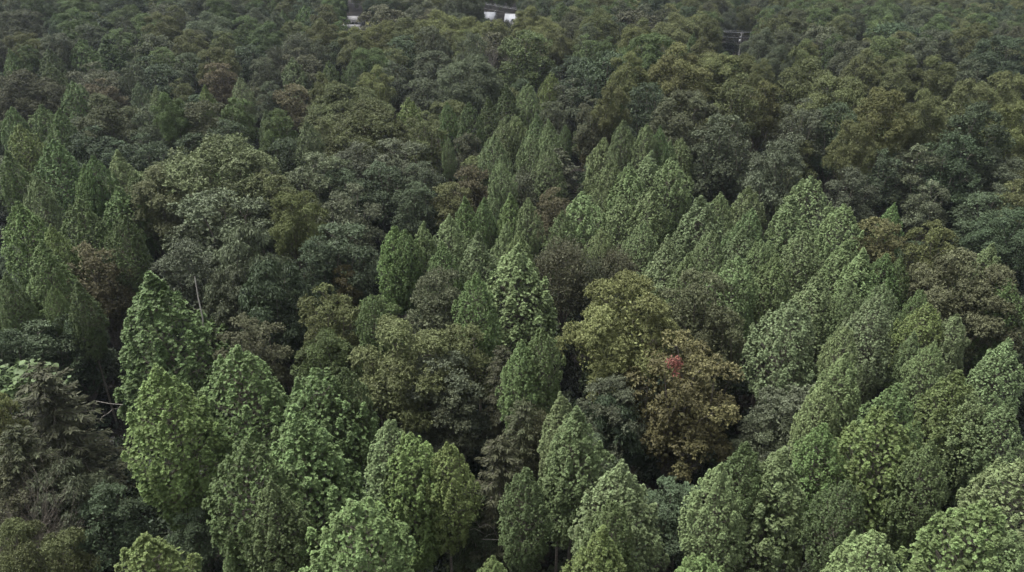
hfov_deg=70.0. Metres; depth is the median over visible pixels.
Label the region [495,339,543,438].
conical tree
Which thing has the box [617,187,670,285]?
conical tree
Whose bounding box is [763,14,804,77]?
domed tree
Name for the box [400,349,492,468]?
rounded tree
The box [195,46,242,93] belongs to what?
domed tree
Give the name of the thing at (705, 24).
domed tree
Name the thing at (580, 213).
conical tree
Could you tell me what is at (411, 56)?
rounded tree
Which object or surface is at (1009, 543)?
conical tree
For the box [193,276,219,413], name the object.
dead snag
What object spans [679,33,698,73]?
conical tree
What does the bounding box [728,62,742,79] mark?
rounded tree
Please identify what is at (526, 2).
rounded tree
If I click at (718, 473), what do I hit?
conical tree
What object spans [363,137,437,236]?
rounded tree
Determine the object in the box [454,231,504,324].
conical tree
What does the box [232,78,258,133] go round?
conical tree
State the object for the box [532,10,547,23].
rounded tree
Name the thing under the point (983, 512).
conical tree
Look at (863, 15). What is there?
domed tree
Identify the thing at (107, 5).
domed tree
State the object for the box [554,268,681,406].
domed tree
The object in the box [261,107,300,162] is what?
rounded tree
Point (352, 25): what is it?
outbuilding
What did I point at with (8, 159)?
conical tree
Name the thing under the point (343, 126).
domed tree
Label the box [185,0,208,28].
domed tree
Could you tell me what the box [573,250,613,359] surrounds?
twiggy tree
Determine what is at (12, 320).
conical tree
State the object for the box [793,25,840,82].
rounded tree
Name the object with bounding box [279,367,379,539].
conical tree
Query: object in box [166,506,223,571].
rounded tree
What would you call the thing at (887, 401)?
conical tree
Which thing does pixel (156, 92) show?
conical tree
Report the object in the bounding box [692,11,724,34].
domed tree
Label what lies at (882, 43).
domed tree
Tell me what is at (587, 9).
rounded tree
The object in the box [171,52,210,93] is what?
rounded tree
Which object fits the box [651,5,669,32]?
rounded tree
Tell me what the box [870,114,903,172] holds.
domed tree
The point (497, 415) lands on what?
evergreen tree
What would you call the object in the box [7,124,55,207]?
conical tree
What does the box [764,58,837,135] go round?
domed tree
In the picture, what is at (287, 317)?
rounded tree
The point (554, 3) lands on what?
domed tree
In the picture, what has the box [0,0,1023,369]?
forest
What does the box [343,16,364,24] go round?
bungalow
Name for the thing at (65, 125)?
conical tree
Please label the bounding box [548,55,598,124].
rounded tree
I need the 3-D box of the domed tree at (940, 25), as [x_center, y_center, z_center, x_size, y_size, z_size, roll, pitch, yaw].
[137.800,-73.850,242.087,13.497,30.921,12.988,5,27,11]
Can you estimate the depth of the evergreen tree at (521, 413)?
57.05 m
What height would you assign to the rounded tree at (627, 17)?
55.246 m
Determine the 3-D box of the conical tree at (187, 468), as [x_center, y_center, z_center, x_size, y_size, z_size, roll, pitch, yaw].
[-26.811,19.482,61.711,7.973,30.546,7.948,3,26,7]
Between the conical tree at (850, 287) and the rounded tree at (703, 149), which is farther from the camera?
the rounded tree at (703, 149)
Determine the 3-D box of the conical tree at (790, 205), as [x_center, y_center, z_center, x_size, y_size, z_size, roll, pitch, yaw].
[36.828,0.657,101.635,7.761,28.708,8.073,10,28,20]
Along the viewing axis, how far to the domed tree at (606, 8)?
241.97 m
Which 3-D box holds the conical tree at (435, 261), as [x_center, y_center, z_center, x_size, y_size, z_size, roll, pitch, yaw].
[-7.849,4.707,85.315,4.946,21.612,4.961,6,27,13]
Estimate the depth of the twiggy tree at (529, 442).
57.17 m
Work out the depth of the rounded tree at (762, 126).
145.46 m
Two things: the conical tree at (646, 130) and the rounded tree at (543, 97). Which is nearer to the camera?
the conical tree at (646, 130)
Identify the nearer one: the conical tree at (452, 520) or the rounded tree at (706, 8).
the conical tree at (452, 520)
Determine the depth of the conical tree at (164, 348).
73.34 m
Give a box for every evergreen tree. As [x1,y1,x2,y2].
[0,423,76,568]
[12,360,136,500]
[447,481,497,571]
[457,434,544,571]
[477,344,514,443]
[495,397,547,527]
[533,147,586,242]
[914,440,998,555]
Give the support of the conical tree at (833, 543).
on the ground
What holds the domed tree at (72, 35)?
on the ground
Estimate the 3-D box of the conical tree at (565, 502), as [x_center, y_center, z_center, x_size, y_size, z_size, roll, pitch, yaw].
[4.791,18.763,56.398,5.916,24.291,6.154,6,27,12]
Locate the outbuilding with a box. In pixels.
[343,24,364,30]
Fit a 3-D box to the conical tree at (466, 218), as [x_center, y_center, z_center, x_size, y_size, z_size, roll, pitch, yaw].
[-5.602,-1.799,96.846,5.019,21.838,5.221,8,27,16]
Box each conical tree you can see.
[0,106,36,164]
[0,150,37,220]
[0,201,64,297]
[0,272,41,350]
[3,48,23,92]
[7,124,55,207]
[23,176,69,242]
[24,239,84,339]
[31,104,70,187]
[31,138,96,230]
[38,47,73,86]
[39,224,86,300]
[42,61,75,125]
[42,108,86,187]
[43,286,86,401]
[49,12,66,43]
[58,197,124,300]
[60,81,102,134]
[67,38,106,92]
[68,280,117,423]
[75,164,110,237]
[84,155,119,230]
[94,37,126,82]
[99,186,159,286]
[104,213,156,330]
[105,149,139,216]
[112,270,233,457]
[113,531,202,571]
[120,362,232,540]
[123,172,164,272]
[130,41,161,93]
[130,81,154,126]
[145,85,173,141]
[195,84,222,123]
[197,344,300,494]
[201,439,321,571]
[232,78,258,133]
[242,478,321,571]
[249,403,382,571]
[259,109,281,164]
[278,9,290,39]
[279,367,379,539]
[281,57,313,110]
[290,496,415,571]
[292,121,325,194]
[294,5,313,53]
[310,395,359,491]
[318,60,343,97]
[331,367,376,497]
[341,57,365,100]
[355,294,396,425]
[362,419,426,544]
[375,432,451,571]
[376,226,417,352]
[387,229,425,338]
[393,98,424,147]
[401,221,440,329]
[423,241,463,320]
[424,441,498,571]
[427,214,471,310]
[439,102,459,184]
[441,137,456,195]
[451,196,487,267]
[451,271,503,421]
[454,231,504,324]
[456,102,486,160]
[467,197,497,280]
[475,96,504,153]
[476,242,561,386]
[476,555,506,571]
[477,135,513,239]
[487,119,519,190]
[487,160,517,258]
[487,221,513,325]
[494,84,525,156]
[494,192,531,258]
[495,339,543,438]
[496,466,555,571]
[500,231,538,317]
[501,114,528,174]
[513,327,566,504]
[514,83,542,160]
[514,134,551,207]
[514,197,545,261]
[524,111,551,164]
[530,146,567,220]
[536,118,566,173]
[537,71,564,122]
[537,391,597,571]
[537,405,614,564]
[542,210,578,327]
[557,125,571,165]
[557,191,610,311]
[561,524,626,571]
[567,458,669,571]
[573,499,638,571]
[581,227,614,351]
[582,137,622,216]
[588,160,626,231]
[596,194,639,273]
[603,163,649,250]
[604,120,637,189]
[610,103,628,151]
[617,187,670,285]
[620,219,660,317]
[625,150,664,255]
[626,123,657,190]
[641,234,686,387]
[645,157,693,244]
[648,126,669,185]
[658,139,677,203]
[663,137,693,223]
[663,195,731,307]
[665,252,700,387]
[674,553,724,571]
[678,462,745,571]
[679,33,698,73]
[687,446,807,571]
[689,230,727,307]
[696,191,735,267]
[702,255,759,383]
[705,441,775,558]
[714,227,764,332]
[720,185,766,253]
[721,208,763,282]
[735,239,773,385]
[740,299,814,426]
[742,254,794,403]
[749,240,783,323]
[763,195,814,291]
[772,175,836,277]
[772,272,837,387]
[773,229,824,362]
[783,422,846,571]
[787,379,839,475]
[797,480,865,571]
[799,406,924,571]
[802,352,861,549]
[804,203,865,291]
[804,239,862,356]
[816,325,862,406]
[819,279,863,404]
[820,529,899,571]
[822,247,878,338]
[831,294,892,424]
[841,382,923,512]
[852,253,902,334]
[852,283,900,418]
[866,255,909,386]
[868,202,904,261]
[877,439,947,563]
[881,302,945,431]
[883,330,923,409]
[890,289,928,361]
[893,498,1018,571]
[900,340,944,422]
[902,370,990,519]
[916,391,994,556]
[918,314,969,423]
[935,457,1023,569]
[947,403,1023,530]
[951,243,1003,369]
[954,530,1023,571]
[962,278,1023,371]
[964,337,1023,431]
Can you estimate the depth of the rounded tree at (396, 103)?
177.58 m
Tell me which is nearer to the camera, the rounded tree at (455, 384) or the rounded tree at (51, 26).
the rounded tree at (455, 384)
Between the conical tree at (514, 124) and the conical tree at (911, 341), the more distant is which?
the conical tree at (514, 124)
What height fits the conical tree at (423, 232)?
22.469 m
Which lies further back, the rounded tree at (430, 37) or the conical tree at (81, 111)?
the rounded tree at (430, 37)
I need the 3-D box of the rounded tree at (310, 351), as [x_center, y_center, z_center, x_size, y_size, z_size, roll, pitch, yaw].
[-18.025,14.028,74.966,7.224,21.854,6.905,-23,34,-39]
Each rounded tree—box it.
[0,41,11,78]
[0,121,12,162]
[0,289,57,357]
[0,318,106,424]
[0,327,50,431]
[0,454,83,565]
[2,0,24,11]
[15,44,44,79]
[27,114,61,177]
[42,308,117,421]
[43,20,66,72]
[56,0,70,29]
[66,61,132,130]
[66,125,135,196]
[69,12,119,70]
[69,116,98,159]
[70,23,104,66]
[75,479,158,571]
[88,10,104,26]
[96,140,152,190]
[103,28,136,75]
[114,16,140,56]
[117,61,148,118]
[118,133,174,179]
[121,169,142,191]
[125,55,185,106]
[128,33,181,82]
[129,103,173,163]
[142,238,218,347]
[143,0,159,8]
[148,0,165,11]
[149,46,180,99]
[161,187,292,323]
[165,5,188,50]
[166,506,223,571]
[169,78,194,104]
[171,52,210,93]
[173,132,209,195]
[181,56,208,91]
[183,29,212,66]
[201,119,256,195]
[208,31,241,83]
[212,312,295,443]
[219,96,260,176]
[230,44,274,96]
[231,0,244,30]
[232,14,263,58]
[241,169,303,278]
[245,0,269,19]
[246,7,269,56]
[247,57,281,100]
[255,80,286,127]
[258,126,303,173]
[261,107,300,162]
[263,280,301,378]
[265,10,287,42]
[266,0,278,19]
[267,136,308,191]
[279,47,326,105]
[286,151,360,239]
[287,0,313,30]
[290,327,363,418]
[296,234,341,319]
[296,282,360,374]
[303,221,381,330]
[304,9,333,34]
[306,117,343,188]
[307,39,333,77]
[309,4,337,39]
[315,182,385,308]
[316,166,375,239]
[322,4,338,21]
[323,37,347,81]
[332,16,351,80]
[334,141,384,204]
[352,294,406,418]
[355,160,412,244]
[356,3,414,43]
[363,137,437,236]
[373,0,394,24]
[375,60,411,121]
[380,48,412,91]
[383,35,424,97]
[388,0,404,9]
[390,180,440,257]
[399,160,446,243]
[400,78,445,140]
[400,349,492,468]
[404,265,473,354]
[406,111,451,183]
[412,50,454,106]
[413,26,447,88]
[418,8,444,26]
[421,382,486,492]
[427,181,476,246]
[428,322,496,450]
[432,40,453,73]
[441,30,462,82]
[446,504,503,571]
[447,12,466,36]
[448,29,483,92]
[449,132,481,180]
[455,32,488,99]
[459,155,491,197]
[475,31,519,101]
[480,18,491,28]
[495,29,558,103]
[500,87,521,127]
[507,78,534,120]
[516,0,531,10]
[517,0,538,26]
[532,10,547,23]
[534,2,546,14]
[535,84,562,118]
[536,0,560,19]
[539,101,570,140]
[546,2,574,72]
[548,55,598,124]
[552,78,594,158]
[569,50,641,132]
[570,33,604,86]
[571,98,610,181]
[572,121,604,163]
[573,0,598,17]
[573,22,600,59]
[573,431,619,511]
[575,373,647,458]
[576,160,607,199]
[587,0,609,14]
[593,36,618,80]
[605,8,660,68]
[606,16,626,71]
[611,0,631,22]
[625,81,666,166]
[632,3,656,29]
[634,475,705,571]
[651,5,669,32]
[651,267,742,381]
[660,46,678,113]
[664,3,680,15]
[678,0,695,16]
[684,113,760,214]
[686,10,705,23]
[690,37,717,76]
[693,159,747,215]
[693,312,752,434]
[702,2,714,11]
[707,73,762,153]
[709,8,722,28]
[712,136,748,196]
[715,51,730,71]
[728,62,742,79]
[729,399,806,487]
[734,137,805,239]
[737,382,837,509]
[744,79,783,174]
[749,20,775,59]
[750,7,777,35]
[751,146,783,189]
[761,115,789,150]
[764,168,807,215]
[768,97,830,178]
[782,27,801,97]
[787,139,817,179]
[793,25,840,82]
[795,43,821,88]
[801,28,822,50]
[802,22,819,37]
[807,101,857,227]
[814,165,880,253]
[819,33,847,89]
[834,7,852,15]
[842,23,857,55]
[849,8,860,15]
[850,13,867,40]
[853,38,874,54]
[854,148,911,218]
[865,22,920,82]
[871,143,945,236]
[874,58,906,87]
[877,3,899,22]
[883,39,913,77]
[887,370,933,428]
[892,132,932,190]
[900,179,950,242]
[903,130,983,243]
[904,165,987,247]
[911,2,932,25]
[917,126,948,176]
[918,30,939,57]
[926,100,1016,247]
[936,16,956,31]
[937,2,951,22]
[938,191,1019,274]
[939,10,953,24]
[940,58,990,117]
[952,8,967,17]
[956,285,1023,384]
[962,3,980,23]
[984,12,1002,27]
[988,178,1023,233]
[989,23,1012,47]
[994,15,1016,33]
[995,26,1023,63]
[997,20,1022,65]
[1011,14,1023,26]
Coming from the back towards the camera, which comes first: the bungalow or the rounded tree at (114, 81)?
the bungalow
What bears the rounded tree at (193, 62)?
on the ground
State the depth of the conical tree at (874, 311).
68.23 m
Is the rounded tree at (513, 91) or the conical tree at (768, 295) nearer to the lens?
the conical tree at (768, 295)
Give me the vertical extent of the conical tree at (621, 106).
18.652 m
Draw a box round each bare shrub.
[0,444,101,564]
[0,488,67,564]
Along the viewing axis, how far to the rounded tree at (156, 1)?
271.32 m
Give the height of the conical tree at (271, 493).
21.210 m
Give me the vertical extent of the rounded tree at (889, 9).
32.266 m
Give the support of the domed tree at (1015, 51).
on the ground
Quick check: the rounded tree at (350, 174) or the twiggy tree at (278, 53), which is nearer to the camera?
the rounded tree at (350, 174)
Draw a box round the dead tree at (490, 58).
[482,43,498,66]
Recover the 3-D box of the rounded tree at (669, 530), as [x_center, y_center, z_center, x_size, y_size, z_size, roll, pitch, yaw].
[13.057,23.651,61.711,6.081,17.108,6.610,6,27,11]
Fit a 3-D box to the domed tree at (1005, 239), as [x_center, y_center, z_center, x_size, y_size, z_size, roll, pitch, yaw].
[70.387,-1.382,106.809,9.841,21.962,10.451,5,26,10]
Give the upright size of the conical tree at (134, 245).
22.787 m
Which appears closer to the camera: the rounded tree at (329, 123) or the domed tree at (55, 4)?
the rounded tree at (329, 123)
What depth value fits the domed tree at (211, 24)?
220.97 m
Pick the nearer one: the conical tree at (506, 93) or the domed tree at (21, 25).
the conical tree at (506, 93)
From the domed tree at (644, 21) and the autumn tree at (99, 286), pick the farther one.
the domed tree at (644, 21)
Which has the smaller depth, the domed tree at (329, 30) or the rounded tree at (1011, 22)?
the domed tree at (329, 30)
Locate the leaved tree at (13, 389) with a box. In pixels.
[0,358,70,434]
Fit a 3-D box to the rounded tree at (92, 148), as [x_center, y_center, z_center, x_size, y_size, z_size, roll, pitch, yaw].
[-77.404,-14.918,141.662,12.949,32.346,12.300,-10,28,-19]
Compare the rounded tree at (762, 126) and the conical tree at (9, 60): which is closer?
the rounded tree at (762, 126)
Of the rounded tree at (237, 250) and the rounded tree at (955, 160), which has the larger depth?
the rounded tree at (955, 160)
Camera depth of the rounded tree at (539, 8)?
264.44 m
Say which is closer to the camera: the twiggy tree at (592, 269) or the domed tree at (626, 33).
the twiggy tree at (592, 269)
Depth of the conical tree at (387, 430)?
51.67 m
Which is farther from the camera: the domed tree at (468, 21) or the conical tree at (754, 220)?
the domed tree at (468, 21)
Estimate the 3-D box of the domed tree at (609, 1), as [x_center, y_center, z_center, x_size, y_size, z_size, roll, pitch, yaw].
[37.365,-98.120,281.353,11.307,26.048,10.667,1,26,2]
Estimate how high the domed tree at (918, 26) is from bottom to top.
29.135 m
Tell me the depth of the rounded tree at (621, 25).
219.34 m
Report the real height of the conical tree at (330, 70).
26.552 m
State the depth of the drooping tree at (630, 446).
63.47 m
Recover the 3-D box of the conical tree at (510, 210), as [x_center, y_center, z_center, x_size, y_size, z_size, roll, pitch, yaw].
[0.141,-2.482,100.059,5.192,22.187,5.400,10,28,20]
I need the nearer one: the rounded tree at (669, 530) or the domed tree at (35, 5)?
the rounded tree at (669, 530)
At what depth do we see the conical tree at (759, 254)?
80.78 m
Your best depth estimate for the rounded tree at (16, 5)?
250.35 m
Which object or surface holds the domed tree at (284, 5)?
on the ground
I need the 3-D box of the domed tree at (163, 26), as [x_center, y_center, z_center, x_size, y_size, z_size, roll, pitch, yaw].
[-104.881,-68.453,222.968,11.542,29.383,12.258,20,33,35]
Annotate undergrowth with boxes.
[0,19,1023,571]
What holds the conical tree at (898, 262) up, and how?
on the ground
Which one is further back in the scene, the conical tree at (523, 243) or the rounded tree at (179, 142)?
the rounded tree at (179, 142)
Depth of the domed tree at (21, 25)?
212.09 m
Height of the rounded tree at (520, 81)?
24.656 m
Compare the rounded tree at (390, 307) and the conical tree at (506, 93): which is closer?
the rounded tree at (390, 307)
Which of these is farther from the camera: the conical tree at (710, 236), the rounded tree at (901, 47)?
the rounded tree at (901, 47)
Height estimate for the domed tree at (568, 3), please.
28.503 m
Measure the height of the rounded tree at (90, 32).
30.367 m
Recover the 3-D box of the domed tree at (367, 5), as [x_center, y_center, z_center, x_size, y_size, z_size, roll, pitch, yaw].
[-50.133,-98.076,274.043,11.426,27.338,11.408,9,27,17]
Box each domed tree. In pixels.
[0,9,48,49]
[0,11,30,46]
[0,67,75,142]
[0,516,101,571]
[2,0,28,9]
[2,31,46,68]
[19,0,58,26]
[21,8,49,36]
[27,0,58,25]
[37,32,83,81]
[56,7,107,70]
[60,0,103,30]
[68,68,120,111]
[73,92,154,158]
[99,0,150,26]
[103,4,148,44]
[123,165,194,266]
[124,176,186,272]
[125,132,298,287]
[126,12,172,61]
[141,11,183,61]
[149,92,196,148]
[154,0,186,36]
[158,99,234,160]
[168,0,202,28]
[168,28,209,68]
[182,94,224,131]
[183,10,245,61]
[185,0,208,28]
[192,146,252,191]
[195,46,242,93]
[202,0,245,30]
[206,0,236,44]
[236,86,267,145]
[238,7,266,39]
[240,0,270,16]
[246,20,288,68]
[267,189,329,314]
[273,0,303,25]
[280,20,314,65]
[297,83,395,159]
[304,0,326,21]
[305,18,346,81]
[308,71,343,138]
[319,97,415,189]
[321,0,347,22]
[336,31,373,86]
[339,25,372,55]
[346,47,393,93]
[346,313,472,451]
[354,64,397,111]
[362,0,375,15]
[362,19,406,82]
[370,0,403,24]
[384,16,428,77]
[401,0,414,14]
[401,0,440,31]
[412,9,467,49]
[420,0,448,14]
[425,99,471,145]
[435,53,503,129]
[440,0,485,28]
[455,16,486,53]
[475,19,513,58]
[510,5,544,40]
[518,16,571,81]
[521,126,567,159]
[540,28,573,77]
[547,6,584,31]
[548,0,583,8]
[551,12,594,76]
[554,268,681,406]
[556,0,585,12]
[570,7,621,56]
[589,5,615,33]
[590,83,632,161]
[600,0,620,12]
[606,50,649,151]
[609,0,637,14]
[616,26,648,59]
[617,17,657,47]
[618,32,675,112]
[638,0,663,15]
[643,88,719,173]
[645,41,713,124]
[651,12,705,58]
[660,111,707,157]
[679,6,695,25]
[681,50,743,160]
[686,14,723,51]
[689,13,721,61]
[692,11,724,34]
[709,52,760,130]
[739,27,780,70]
[743,58,775,162]
[756,44,792,139]
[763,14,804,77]
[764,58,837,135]
[766,28,795,80]
[773,8,809,38]
[773,13,791,26]
[782,38,821,84]
[793,72,869,198]
[801,0,838,22]
[801,7,836,33]
[802,0,820,13]
[810,0,844,16]
[821,119,880,195]
[825,13,856,52]
[826,37,871,76]
[837,47,885,103]
[846,10,874,40]
[846,86,917,219]
[858,5,892,38]
[863,13,894,42]
[863,90,914,117]
[868,35,908,86]
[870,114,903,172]
[874,0,904,27]
[878,53,924,120]
[880,30,918,53]
[895,88,946,172]
[900,5,917,25]
[901,5,941,30]
[904,247,1023,412]
[905,29,960,87]
[906,54,956,128]
[909,24,937,41]
[918,13,954,47]
[934,77,1003,150]
[939,22,1000,83]
[947,12,979,36]
[960,206,1023,274]
[961,145,1023,215]
[962,34,1023,84]
[966,13,998,37]
[969,70,1023,141]
[978,100,1023,161]
[987,154,1023,196]
[994,15,1022,22]
[997,5,1023,24]
[1004,46,1023,94]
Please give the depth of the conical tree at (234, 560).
47.73 m
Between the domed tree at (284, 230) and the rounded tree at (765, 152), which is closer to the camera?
the domed tree at (284, 230)
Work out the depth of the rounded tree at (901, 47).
205.57 m
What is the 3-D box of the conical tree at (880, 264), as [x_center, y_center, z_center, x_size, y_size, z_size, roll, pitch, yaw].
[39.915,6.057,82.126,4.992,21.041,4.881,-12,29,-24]
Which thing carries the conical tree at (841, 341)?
on the ground
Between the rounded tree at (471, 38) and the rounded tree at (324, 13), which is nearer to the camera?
the rounded tree at (471, 38)
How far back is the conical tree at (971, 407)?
55.74 m
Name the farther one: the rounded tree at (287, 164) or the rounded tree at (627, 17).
the rounded tree at (627, 17)
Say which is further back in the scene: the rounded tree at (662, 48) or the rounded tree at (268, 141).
the rounded tree at (662, 48)
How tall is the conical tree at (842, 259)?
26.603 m
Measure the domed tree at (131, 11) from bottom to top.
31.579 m
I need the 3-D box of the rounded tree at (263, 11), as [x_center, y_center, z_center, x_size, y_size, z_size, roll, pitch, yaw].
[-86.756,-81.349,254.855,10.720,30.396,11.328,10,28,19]
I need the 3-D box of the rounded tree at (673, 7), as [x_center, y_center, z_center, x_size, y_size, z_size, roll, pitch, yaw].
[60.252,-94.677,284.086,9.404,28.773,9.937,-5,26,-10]
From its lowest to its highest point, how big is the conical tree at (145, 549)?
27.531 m
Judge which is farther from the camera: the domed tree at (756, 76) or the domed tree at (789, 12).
the domed tree at (789, 12)
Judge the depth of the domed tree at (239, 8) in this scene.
247.30 m
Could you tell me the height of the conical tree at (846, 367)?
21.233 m
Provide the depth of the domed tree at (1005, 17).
263.71 m
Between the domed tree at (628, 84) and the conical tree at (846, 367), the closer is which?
the conical tree at (846, 367)
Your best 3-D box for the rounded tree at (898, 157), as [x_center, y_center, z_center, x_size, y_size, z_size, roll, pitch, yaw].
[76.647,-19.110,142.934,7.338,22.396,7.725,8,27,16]
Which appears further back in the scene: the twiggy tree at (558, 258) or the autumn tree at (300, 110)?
the autumn tree at (300, 110)
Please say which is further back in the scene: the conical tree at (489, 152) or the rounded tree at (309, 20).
the rounded tree at (309, 20)
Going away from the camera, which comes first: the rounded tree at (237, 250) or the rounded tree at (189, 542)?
the rounded tree at (189, 542)
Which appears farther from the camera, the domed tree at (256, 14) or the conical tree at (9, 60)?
the domed tree at (256, 14)
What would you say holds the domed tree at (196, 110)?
on the ground
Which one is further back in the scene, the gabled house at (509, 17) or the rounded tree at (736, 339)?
the gabled house at (509, 17)
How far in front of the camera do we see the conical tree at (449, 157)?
127.94 m
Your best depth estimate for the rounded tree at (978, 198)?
111.64 m
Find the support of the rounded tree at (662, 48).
on the ground
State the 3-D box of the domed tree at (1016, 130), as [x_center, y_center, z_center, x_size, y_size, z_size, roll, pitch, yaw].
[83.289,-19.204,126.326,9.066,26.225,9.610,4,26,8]
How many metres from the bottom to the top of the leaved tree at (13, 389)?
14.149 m
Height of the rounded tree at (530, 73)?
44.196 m
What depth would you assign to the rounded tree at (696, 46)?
191.21 m
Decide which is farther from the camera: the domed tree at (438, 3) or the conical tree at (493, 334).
the domed tree at (438, 3)
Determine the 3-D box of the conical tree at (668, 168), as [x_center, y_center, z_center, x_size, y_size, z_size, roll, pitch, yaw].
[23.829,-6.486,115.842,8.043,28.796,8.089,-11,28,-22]
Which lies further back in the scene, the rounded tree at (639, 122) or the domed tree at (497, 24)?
the domed tree at (497, 24)
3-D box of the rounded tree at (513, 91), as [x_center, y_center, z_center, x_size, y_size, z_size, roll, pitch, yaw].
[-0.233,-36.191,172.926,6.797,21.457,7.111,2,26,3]
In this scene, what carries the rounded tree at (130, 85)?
on the ground
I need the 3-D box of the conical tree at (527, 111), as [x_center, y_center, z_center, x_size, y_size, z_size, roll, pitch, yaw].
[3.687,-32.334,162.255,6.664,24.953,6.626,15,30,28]
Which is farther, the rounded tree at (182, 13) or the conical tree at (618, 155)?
the rounded tree at (182, 13)
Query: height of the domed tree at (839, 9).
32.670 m
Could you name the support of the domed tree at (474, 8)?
on the ground
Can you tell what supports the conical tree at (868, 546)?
on the ground
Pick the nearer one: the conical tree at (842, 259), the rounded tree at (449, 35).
the conical tree at (842, 259)
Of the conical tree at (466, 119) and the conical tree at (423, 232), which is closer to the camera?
the conical tree at (423, 232)
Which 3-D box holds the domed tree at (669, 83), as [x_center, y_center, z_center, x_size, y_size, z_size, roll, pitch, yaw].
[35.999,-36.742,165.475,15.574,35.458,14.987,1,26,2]
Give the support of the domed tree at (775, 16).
on the ground
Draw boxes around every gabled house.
[484,11,498,26]
[504,14,515,25]
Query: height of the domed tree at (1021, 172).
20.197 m
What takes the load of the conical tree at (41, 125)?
on the ground
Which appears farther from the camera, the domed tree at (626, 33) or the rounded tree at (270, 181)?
the domed tree at (626, 33)
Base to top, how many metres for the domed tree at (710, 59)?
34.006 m
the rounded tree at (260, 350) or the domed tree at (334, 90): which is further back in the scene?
the domed tree at (334, 90)
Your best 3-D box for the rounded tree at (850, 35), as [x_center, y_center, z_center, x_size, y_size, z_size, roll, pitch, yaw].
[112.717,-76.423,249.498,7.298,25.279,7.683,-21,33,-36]
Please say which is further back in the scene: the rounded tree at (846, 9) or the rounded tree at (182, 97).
the rounded tree at (846, 9)
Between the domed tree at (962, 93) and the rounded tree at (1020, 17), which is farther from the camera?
the rounded tree at (1020, 17)
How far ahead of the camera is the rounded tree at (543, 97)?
172.85 m
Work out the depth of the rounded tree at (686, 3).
280.07 m
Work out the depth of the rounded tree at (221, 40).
200.79 m
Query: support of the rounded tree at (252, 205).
on the ground
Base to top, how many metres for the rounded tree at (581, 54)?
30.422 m
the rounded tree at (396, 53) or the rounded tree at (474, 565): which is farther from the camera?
the rounded tree at (396, 53)
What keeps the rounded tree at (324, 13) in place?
on the ground
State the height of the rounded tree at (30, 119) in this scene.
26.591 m
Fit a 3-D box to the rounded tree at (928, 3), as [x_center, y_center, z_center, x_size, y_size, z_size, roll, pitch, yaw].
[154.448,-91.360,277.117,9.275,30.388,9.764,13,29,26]
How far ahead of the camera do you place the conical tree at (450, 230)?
88.05 m
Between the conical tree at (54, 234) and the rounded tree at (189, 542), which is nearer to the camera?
the rounded tree at (189, 542)
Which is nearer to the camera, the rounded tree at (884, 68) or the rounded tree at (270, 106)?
the rounded tree at (270, 106)
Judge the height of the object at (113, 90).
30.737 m
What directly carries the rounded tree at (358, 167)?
on the ground
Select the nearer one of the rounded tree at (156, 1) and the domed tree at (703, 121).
the domed tree at (703, 121)
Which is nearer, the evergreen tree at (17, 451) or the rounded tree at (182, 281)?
the evergreen tree at (17, 451)
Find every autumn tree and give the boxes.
[0,392,35,465]
[58,240,140,356]
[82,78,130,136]
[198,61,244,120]
[272,83,314,145]
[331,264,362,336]
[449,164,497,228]
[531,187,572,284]
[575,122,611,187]
[621,329,744,487]
[847,216,907,292]
[893,219,958,323]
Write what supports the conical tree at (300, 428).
on the ground
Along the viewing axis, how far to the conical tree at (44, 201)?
101.77 m
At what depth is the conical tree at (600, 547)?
42.07 m
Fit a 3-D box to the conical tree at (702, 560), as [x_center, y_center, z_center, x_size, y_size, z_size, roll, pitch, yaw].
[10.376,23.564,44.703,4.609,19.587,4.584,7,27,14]
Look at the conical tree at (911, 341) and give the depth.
67.61 m
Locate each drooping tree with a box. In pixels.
[25,455,127,571]
[201,265,261,349]
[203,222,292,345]
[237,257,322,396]
[583,392,646,472]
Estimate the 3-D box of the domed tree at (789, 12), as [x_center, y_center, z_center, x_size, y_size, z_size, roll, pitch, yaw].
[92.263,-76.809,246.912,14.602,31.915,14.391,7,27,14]
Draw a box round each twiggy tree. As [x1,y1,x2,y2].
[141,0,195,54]
[264,44,290,88]
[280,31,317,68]
[505,165,551,242]
[508,404,562,545]
[532,232,596,368]
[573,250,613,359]
[594,242,639,313]
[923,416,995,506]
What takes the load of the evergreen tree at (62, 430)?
on the ground
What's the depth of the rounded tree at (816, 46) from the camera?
189.81 m
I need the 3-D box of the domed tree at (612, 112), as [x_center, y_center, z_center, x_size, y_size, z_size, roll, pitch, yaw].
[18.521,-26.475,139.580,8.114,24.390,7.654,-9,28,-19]
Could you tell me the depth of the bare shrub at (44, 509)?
53.79 m
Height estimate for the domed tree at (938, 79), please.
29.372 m
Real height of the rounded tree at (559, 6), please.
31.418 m
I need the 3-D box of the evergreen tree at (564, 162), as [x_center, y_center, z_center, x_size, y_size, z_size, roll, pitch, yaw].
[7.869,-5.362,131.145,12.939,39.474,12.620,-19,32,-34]
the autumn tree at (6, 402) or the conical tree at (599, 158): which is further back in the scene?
the conical tree at (599, 158)
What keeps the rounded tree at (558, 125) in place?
on the ground
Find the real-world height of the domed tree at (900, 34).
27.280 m
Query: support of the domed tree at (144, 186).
on the ground
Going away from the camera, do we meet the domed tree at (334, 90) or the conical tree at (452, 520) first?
the conical tree at (452, 520)
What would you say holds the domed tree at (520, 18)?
on the ground
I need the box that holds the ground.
[0,0,1023,571]
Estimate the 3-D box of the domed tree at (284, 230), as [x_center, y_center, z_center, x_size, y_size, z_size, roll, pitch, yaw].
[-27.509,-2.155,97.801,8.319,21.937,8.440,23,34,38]

